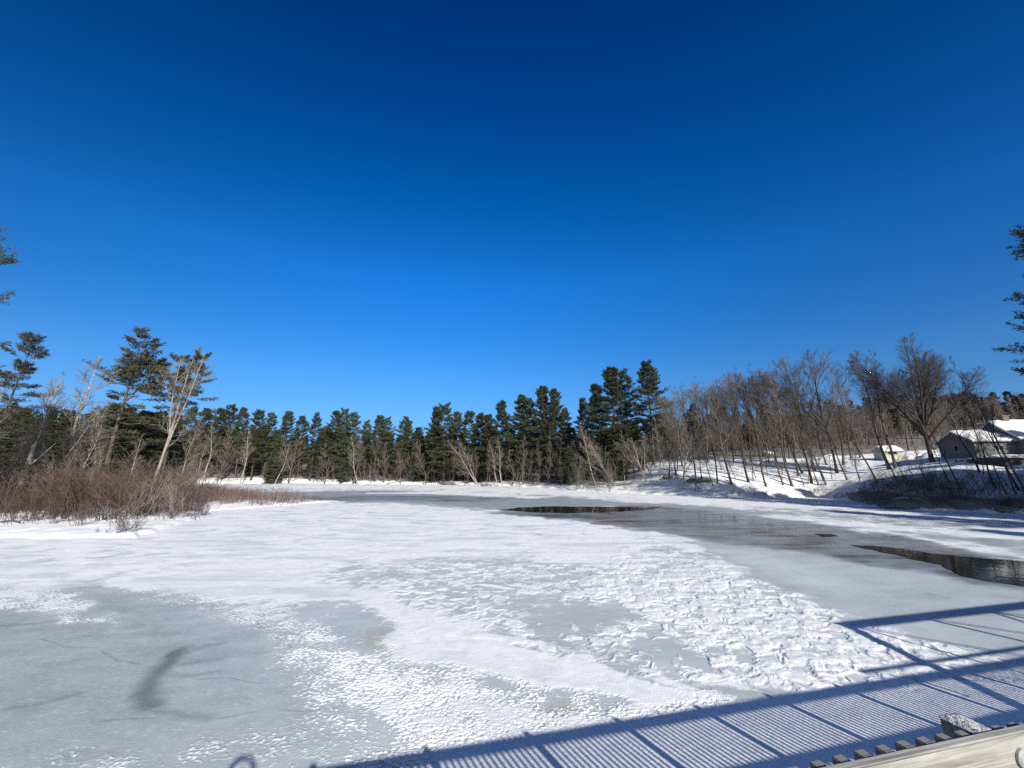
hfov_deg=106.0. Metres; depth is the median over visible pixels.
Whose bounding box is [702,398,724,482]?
bare tree
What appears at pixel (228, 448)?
bare tree
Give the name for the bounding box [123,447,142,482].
bare tree
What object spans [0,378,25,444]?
bare tree
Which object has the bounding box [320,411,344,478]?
pine tree
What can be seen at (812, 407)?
bare tree
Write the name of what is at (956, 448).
window
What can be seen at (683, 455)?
bare tree
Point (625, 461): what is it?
bare tree
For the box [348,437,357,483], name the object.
bare tree
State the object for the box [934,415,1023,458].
house
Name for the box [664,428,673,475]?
bare tree
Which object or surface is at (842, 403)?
bare tree
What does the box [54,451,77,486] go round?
bare tree
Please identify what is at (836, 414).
bare tree
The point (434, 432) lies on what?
pine tree
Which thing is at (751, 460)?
bare tree
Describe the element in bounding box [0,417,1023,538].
ground
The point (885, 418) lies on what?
wood
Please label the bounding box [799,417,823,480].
bare tree
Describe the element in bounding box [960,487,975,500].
shrub
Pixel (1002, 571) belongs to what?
open water
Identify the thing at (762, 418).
bare tree
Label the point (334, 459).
bare tree
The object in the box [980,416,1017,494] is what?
bare tree
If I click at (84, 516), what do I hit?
shrub
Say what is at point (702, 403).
bare tree
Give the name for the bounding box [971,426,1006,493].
bare tree
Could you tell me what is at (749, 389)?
bare tree
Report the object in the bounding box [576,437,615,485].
bare tree
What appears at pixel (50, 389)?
bare tree
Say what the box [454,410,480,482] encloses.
pine tree
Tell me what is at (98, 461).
bare tree
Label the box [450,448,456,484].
bare tree
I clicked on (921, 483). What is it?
undergrowth
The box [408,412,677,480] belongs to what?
wood
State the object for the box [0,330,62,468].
pine tree
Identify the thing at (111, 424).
pine tree
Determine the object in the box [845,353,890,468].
bare tree
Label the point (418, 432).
pine tree
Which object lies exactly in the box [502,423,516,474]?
pine tree
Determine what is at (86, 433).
bare tree
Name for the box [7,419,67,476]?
pine tree
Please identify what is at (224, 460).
bare tree
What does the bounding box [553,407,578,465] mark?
pine tree
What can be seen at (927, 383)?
bare tree
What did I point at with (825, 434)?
bare tree
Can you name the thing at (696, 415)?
bare tree
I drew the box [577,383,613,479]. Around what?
pine tree
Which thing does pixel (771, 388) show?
bare tree
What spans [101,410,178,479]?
pine tree
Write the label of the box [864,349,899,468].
bare tree
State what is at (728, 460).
bare tree
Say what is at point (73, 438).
bare tree
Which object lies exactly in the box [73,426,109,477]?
bare tree
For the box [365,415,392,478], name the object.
pine tree
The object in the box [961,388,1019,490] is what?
bare tree
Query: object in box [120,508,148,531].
shrub
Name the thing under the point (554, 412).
pine tree
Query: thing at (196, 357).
pine tree
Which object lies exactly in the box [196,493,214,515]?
shrub
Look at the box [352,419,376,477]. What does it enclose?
pine tree
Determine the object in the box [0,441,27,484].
bare tree
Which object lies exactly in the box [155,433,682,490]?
undergrowth
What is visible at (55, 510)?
shrub
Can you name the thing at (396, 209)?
sky
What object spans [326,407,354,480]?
pine tree
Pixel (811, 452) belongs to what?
bare tree
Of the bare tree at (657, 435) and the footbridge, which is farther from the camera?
the bare tree at (657, 435)
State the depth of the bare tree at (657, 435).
90.65 m
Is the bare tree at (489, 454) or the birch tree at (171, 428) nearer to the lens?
the birch tree at (171, 428)
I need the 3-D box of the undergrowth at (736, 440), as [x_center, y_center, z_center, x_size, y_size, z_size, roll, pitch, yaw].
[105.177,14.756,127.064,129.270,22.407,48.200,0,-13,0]
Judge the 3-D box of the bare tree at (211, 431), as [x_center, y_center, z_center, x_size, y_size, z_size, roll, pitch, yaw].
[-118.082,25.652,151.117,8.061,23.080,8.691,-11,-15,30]
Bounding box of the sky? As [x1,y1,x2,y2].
[0,0,1023,447]
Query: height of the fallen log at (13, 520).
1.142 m
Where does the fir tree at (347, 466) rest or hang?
on the ground
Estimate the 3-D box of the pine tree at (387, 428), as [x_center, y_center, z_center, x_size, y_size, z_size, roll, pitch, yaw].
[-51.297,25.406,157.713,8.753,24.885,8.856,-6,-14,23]
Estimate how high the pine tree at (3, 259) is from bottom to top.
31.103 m
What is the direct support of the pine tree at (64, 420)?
on the ground
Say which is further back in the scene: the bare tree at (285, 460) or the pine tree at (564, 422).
the bare tree at (285, 460)
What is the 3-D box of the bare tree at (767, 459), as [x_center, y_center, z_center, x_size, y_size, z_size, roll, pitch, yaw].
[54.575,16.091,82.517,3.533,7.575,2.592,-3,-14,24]
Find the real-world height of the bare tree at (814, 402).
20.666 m
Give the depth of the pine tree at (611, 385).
106.15 m
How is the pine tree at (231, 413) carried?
on the ground
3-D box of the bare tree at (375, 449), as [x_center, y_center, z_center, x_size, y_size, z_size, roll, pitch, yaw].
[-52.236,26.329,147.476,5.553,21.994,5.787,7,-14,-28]
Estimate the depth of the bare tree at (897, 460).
55.82 m
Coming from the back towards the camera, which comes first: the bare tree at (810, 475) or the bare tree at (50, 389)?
the bare tree at (810, 475)
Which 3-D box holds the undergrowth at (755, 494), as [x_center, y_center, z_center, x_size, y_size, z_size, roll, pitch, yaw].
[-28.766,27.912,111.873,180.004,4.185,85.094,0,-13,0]
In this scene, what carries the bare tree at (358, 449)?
on the ground
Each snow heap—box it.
[816,454,844,459]
[902,453,921,458]
[918,450,940,458]
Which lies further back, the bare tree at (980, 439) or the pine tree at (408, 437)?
the pine tree at (408, 437)
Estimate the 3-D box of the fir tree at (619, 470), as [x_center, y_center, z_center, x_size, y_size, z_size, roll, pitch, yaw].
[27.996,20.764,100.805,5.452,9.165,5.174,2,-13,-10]
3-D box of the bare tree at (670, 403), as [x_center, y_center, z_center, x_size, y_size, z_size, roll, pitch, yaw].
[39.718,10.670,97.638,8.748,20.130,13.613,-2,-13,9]
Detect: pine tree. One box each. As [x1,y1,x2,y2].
[0,224,21,367]
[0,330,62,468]
[0,417,52,476]
[0,420,26,474]
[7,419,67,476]
[31,418,79,470]
[48,414,107,471]
[60,406,134,480]
[78,326,185,492]
[91,407,156,480]
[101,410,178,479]
[136,410,187,475]
[139,348,219,477]
[146,415,199,478]
[177,405,200,467]
[190,408,215,472]
[200,407,229,476]
[212,404,240,473]
[224,407,250,477]
[238,409,268,480]
[258,411,281,475]
[270,410,299,479]
[291,415,312,477]
[298,412,325,480]
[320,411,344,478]
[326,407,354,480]
[342,412,366,477]
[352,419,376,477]
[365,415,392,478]
[376,416,397,476]
[388,416,413,479]
[399,421,414,476]
[407,427,425,479]
[411,440,429,476]
[425,406,446,481]
[426,402,461,483]
[427,430,450,479]
[442,426,456,476]
[445,411,467,479]
[453,431,470,478]
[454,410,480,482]
[463,412,489,480]
[472,413,500,481]
[486,400,514,481]
[498,394,540,479]
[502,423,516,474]
[519,397,544,480]
[523,385,558,479]
[541,388,572,479]
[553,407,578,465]
[565,427,588,478]
[573,397,593,478]
[576,426,594,478]
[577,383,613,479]
[586,366,640,476]
[610,367,650,464]
[626,359,673,464]
[658,430,667,452]
[686,403,704,436]
[713,401,729,435]
[993,225,1023,376]
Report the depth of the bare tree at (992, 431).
49.80 m
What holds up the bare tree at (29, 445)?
on the ground
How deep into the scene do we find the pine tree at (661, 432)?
117.15 m
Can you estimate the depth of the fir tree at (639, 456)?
98.77 m
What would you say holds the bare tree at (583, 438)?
on the ground
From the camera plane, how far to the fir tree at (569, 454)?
109.04 m
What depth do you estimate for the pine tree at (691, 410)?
140.67 m
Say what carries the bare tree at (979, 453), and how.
on the ground
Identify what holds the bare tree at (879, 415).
on the ground
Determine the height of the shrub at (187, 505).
2.278 m
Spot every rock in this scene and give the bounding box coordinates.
[686,478,696,482]
[994,509,1006,512]
[1011,503,1023,507]
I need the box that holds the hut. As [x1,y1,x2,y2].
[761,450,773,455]
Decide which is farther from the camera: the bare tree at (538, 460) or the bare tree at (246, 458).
the bare tree at (246, 458)
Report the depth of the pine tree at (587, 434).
117.47 m
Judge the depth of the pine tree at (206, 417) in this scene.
162.09 m
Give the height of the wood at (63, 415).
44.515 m
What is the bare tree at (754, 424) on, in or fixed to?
on the ground
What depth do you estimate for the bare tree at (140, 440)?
55.50 m
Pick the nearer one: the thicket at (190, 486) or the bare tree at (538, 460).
the thicket at (190, 486)
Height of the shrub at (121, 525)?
1.592 m
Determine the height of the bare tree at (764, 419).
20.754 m
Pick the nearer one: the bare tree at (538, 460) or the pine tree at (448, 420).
the bare tree at (538, 460)
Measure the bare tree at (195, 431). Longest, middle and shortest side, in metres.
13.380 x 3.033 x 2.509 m
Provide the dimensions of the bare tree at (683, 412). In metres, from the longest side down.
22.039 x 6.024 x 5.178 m
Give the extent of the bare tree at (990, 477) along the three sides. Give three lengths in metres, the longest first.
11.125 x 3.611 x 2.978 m
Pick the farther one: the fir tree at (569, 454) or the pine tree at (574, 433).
the pine tree at (574, 433)
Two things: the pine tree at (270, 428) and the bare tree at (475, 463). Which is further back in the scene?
the pine tree at (270, 428)
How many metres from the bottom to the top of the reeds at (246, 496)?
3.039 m
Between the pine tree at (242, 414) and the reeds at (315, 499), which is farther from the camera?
the pine tree at (242, 414)
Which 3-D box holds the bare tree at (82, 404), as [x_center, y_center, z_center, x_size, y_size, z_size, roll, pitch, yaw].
[-69.907,6.588,63.013,9.909,24.483,8.199,-3,-13,16]
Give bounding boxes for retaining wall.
[955,457,1023,466]
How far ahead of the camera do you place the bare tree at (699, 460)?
82.69 m
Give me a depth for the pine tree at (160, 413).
95.58 m
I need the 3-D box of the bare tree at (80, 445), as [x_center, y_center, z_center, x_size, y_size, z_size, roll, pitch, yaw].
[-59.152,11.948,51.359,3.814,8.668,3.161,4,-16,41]
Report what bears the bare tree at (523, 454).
on the ground
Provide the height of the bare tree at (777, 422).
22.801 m
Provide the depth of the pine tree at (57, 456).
85.20 m
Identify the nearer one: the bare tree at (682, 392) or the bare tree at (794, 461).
the bare tree at (794, 461)
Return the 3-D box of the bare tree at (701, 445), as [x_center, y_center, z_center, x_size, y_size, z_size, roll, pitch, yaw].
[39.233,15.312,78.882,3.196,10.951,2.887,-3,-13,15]
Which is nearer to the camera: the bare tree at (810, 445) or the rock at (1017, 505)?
the rock at (1017, 505)
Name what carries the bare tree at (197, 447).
on the ground
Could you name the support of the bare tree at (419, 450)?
on the ground
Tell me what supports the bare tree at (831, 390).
on the ground
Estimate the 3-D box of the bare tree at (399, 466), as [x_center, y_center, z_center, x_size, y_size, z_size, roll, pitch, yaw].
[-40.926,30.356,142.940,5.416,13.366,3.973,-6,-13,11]
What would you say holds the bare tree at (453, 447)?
on the ground
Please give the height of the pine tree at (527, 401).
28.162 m
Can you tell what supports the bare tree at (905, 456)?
on the ground
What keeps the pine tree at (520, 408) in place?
on the ground
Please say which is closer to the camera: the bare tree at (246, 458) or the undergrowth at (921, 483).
the undergrowth at (921, 483)
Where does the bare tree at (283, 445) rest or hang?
on the ground
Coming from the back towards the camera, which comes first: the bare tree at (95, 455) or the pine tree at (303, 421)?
the pine tree at (303, 421)
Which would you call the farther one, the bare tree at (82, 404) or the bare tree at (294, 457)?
the bare tree at (294, 457)
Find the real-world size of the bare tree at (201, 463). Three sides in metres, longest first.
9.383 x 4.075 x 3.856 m
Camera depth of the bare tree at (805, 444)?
78.54 m
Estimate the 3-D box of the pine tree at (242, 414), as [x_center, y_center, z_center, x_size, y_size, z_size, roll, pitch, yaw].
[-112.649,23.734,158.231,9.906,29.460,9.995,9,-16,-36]
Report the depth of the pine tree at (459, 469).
145.87 m
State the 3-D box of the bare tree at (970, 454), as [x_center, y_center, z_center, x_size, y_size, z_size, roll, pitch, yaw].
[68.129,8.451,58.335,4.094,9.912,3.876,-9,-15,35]
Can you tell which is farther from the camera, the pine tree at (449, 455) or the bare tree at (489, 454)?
the pine tree at (449, 455)
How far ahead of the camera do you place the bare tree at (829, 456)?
78.48 m
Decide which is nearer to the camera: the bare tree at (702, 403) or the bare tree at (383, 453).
the bare tree at (702, 403)
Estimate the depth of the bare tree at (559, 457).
115.67 m
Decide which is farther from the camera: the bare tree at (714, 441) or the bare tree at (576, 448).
the bare tree at (576, 448)
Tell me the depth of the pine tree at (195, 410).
157.98 m
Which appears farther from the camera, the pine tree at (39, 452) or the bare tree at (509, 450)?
the bare tree at (509, 450)
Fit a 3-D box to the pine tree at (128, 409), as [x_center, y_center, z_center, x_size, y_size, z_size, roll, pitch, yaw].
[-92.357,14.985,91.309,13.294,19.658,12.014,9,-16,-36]
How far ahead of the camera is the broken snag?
46.20 m
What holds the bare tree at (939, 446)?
on the ground
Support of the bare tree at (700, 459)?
on the ground
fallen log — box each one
[0,510,20,522]
[886,505,906,509]
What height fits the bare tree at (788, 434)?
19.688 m
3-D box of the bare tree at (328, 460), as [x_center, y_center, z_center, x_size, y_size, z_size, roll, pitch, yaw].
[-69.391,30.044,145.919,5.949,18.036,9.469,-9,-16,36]
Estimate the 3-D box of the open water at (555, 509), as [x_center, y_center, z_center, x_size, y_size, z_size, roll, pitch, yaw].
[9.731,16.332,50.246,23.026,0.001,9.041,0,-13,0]
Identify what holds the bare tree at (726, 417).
on the ground
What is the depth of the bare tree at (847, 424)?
66.89 m
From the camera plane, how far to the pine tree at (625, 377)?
113.46 m
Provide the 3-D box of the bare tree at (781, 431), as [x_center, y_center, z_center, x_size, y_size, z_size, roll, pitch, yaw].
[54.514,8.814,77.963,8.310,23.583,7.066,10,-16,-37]
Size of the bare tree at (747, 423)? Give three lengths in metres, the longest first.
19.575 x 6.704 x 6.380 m
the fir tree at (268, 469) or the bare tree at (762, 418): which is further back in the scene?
the fir tree at (268, 469)
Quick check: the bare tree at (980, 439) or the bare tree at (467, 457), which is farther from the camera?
the bare tree at (467, 457)
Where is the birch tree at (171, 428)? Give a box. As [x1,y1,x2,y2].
[151,345,217,484]
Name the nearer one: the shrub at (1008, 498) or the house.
the shrub at (1008, 498)
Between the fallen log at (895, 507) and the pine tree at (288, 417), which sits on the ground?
the pine tree at (288, 417)
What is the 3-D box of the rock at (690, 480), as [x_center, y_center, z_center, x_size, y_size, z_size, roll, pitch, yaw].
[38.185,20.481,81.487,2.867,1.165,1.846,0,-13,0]
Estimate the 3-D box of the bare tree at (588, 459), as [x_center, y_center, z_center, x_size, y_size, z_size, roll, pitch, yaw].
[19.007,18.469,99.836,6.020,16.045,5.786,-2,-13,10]
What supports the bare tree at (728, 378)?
on the ground
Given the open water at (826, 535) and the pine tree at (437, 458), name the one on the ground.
the pine tree at (437, 458)
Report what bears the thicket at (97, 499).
on the ground
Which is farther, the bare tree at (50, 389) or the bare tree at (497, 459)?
the bare tree at (497, 459)
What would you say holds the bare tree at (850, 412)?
on the ground
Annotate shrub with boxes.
[0,494,24,519]
[21,502,48,520]
[32,492,79,523]
[62,500,95,526]
[106,512,132,533]
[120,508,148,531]
[157,502,189,518]
[171,495,191,516]
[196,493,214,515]
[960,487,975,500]
[998,491,1014,505]
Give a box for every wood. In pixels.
[0,403,447,474]
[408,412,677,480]
[657,392,1023,457]
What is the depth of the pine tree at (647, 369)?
104.34 m
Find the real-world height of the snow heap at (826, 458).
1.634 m
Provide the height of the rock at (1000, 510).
0.473 m
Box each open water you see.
[502,506,656,512]
[816,534,836,536]
[853,545,1023,585]
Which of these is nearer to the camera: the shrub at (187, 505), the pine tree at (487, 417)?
the shrub at (187, 505)
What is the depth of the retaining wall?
62.04 m
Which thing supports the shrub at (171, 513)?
on the ground
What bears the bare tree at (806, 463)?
on the ground
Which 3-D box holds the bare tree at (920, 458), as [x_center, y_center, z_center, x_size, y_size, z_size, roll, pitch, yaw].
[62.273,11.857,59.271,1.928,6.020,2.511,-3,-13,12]
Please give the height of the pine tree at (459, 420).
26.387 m
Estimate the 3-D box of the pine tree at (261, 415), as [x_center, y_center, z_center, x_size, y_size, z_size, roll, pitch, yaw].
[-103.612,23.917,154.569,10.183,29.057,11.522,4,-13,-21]
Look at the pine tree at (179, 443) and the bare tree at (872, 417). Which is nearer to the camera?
the bare tree at (872, 417)
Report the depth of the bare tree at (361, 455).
145.25 m
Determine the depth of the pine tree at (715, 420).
146.24 m
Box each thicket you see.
[0,441,224,524]
[0,444,216,516]
[0,464,234,522]
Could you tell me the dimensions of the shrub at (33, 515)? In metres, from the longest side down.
2.683 x 1.767 x 1.491 m
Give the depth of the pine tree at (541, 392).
125.22 m
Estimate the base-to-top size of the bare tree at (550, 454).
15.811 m
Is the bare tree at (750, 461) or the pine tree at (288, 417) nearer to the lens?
the bare tree at (750, 461)
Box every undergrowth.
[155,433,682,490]
[202,476,830,496]
[653,410,959,458]
[847,459,1023,509]
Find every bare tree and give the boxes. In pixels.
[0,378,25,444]
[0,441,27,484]
[9,370,70,483]
[11,424,57,490]
[15,404,116,486]
[49,355,123,465]
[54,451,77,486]
[56,443,82,477]
[58,406,110,473]
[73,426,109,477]
[78,407,108,483]
[87,447,107,480]
[110,433,151,481]
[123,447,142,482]
[181,416,206,476]
[185,441,211,484]
[190,426,202,474]
[201,421,221,477]
[214,442,232,483]
[217,423,240,479]
[238,428,256,483]
[272,432,287,483]
[274,440,292,483]
[282,433,303,483]
[318,444,336,483]
[328,448,337,479]
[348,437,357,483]
[353,425,366,482]
[353,436,365,483]
[370,425,382,481]
[375,443,390,482]
[394,451,406,483]
[403,439,419,481]
[413,440,435,484]
[447,440,478,485]
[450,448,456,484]
[457,438,478,484]
[473,448,480,477]
[485,442,498,485]
[486,440,492,485]
[491,438,503,485]
[506,448,520,485]
[514,434,529,483]
[525,448,533,483]
[534,442,542,483]
[546,436,556,481]
[550,438,565,481]
[564,417,587,474]
[576,415,589,479]
[576,425,595,485]
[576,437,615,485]
[613,431,651,481]
[621,441,629,482]
[648,417,665,476]
[652,386,686,465]
[656,408,681,474]
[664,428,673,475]
[666,425,707,479]
[670,442,677,474]
[671,375,724,461]
[676,380,693,461]
[676,394,689,452]
[679,416,698,484]
[685,381,720,459]
[687,448,696,472]
[688,391,701,440]
[691,443,708,478]
[695,432,713,485]
[695,441,701,478]
[700,387,743,483]
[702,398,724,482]
[702,416,721,469]
[706,381,740,461]
[710,371,751,465]
[713,367,768,466]
[715,380,751,482]
[723,448,735,477]
[733,362,777,465]
[733,391,754,460]
[738,382,766,486]
[744,448,757,476]
[745,390,772,460]
[746,442,757,480]
[748,362,807,476]
[756,348,838,471]
[756,410,783,484]
[760,442,775,475]
[762,373,797,486]
[765,375,786,462]
[768,349,880,472]
[771,384,803,473]
[775,395,794,458]
[776,447,785,479]
[781,375,812,483]
[784,443,803,484]
[792,408,818,485]
[795,425,826,484]
[797,445,817,483]
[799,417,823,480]
[802,384,821,444]
[804,377,829,464]
[812,381,876,457]
[815,408,847,479]
[820,444,836,478]
[821,365,844,463]
[822,386,877,481]
[828,395,844,432]
[829,370,857,457]
[834,448,847,478]
[841,387,858,449]
[843,332,991,462]
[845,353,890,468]
[846,441,859,480]
[848,444,860,478]
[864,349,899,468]
[867,414,899,488]
[868,377,887,444]
[887,441,909,487]
[895,448,912,474]
[896,387,916,449]
[907,443,923,474]
[920,417,960,488]
[924,426,948,482]
[943,410,980,472]
[949,355,1023,490]
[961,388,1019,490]
[961,408,994,487]
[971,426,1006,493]
[975,435,986,472]
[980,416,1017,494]
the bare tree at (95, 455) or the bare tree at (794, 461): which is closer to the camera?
the bare tree at (95, 455)
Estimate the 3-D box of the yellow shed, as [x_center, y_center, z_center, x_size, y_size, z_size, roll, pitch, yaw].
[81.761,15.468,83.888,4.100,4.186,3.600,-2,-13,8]
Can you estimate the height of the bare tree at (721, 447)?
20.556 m
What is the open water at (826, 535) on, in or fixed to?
on the pond ice
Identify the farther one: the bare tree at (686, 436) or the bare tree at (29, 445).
the bare tree at (686, 436)
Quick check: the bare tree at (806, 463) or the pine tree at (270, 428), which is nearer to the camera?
the bare tree at (806, 463)
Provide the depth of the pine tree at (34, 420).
92.97 m
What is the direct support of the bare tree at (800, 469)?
on the ground
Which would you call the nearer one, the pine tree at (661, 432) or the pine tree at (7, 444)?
the pine tree at (7, 444)
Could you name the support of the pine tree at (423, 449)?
on the ground
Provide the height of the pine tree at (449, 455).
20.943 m
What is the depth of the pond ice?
12.04 m
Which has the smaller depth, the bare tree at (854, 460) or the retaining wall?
the retaining wall
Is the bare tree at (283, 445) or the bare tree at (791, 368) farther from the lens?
the bare tree at (283, 445)
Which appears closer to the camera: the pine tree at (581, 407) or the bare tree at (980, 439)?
the bare tree at (980, 439)
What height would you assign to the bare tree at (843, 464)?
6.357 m
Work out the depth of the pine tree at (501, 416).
131.87 m
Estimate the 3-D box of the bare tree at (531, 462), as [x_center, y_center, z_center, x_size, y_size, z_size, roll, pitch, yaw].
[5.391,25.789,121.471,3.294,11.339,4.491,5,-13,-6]
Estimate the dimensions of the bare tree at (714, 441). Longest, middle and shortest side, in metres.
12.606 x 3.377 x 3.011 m
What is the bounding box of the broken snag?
[10,440,55,500]
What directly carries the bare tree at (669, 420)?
on the ground
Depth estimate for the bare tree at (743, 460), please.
79.35 m
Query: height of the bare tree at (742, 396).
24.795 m
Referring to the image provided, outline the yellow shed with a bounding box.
[871,445,903,460]
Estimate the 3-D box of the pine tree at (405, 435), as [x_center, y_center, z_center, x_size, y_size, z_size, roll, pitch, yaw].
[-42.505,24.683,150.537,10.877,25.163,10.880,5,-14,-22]
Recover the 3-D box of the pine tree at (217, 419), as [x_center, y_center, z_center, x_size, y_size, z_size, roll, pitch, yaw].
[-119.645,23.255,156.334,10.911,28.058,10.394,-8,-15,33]
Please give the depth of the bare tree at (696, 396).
96.88 m
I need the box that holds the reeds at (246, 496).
[164,483,305,505]
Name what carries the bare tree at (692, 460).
on the ground
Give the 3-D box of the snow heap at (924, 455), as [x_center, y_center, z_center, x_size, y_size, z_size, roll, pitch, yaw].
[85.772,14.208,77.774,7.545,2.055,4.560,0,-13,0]
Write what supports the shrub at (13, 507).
on the ground
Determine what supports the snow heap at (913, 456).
on the ground
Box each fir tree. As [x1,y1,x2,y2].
[260,449,284,483]
[337,457,351,482]
[561,446,578,483]
[609,446,628,480]
[636,451,646,470]
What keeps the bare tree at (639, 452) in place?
on the ground
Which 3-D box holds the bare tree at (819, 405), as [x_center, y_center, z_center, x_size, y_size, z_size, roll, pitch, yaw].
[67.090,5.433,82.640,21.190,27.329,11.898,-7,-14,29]
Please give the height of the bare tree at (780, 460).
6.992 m
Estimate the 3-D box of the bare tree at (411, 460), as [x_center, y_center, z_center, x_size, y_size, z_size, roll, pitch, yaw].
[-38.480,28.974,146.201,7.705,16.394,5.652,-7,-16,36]
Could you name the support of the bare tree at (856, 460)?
on the ground
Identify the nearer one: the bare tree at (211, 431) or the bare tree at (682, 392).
the bare tree at (682, 392)
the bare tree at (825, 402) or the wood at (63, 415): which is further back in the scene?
the wood at (63, 415)
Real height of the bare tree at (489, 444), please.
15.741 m
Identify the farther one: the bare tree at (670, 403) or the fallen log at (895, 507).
the bare tree at (670, 403)
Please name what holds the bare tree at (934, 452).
on the ground
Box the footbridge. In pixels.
[789,713,1023,767]
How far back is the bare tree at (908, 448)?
103.32 m
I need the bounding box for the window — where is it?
[953,445,959,451]
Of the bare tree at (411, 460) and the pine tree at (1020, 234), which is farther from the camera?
the bare tree at (411, 460)
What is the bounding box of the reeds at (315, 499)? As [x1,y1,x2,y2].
[299,492,328,501]
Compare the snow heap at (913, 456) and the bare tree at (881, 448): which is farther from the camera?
the snow heap at (913, 456)
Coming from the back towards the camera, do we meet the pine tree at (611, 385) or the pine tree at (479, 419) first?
the pine tree at (479, 419)
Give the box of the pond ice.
[0,483,1023,767]
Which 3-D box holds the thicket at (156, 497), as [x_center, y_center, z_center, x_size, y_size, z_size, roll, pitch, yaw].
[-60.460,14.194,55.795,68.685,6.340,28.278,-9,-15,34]
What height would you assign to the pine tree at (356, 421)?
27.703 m
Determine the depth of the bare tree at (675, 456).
86.49 m
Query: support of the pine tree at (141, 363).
on the ground
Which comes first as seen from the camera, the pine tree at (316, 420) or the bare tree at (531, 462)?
the bare tree at (531, 462)

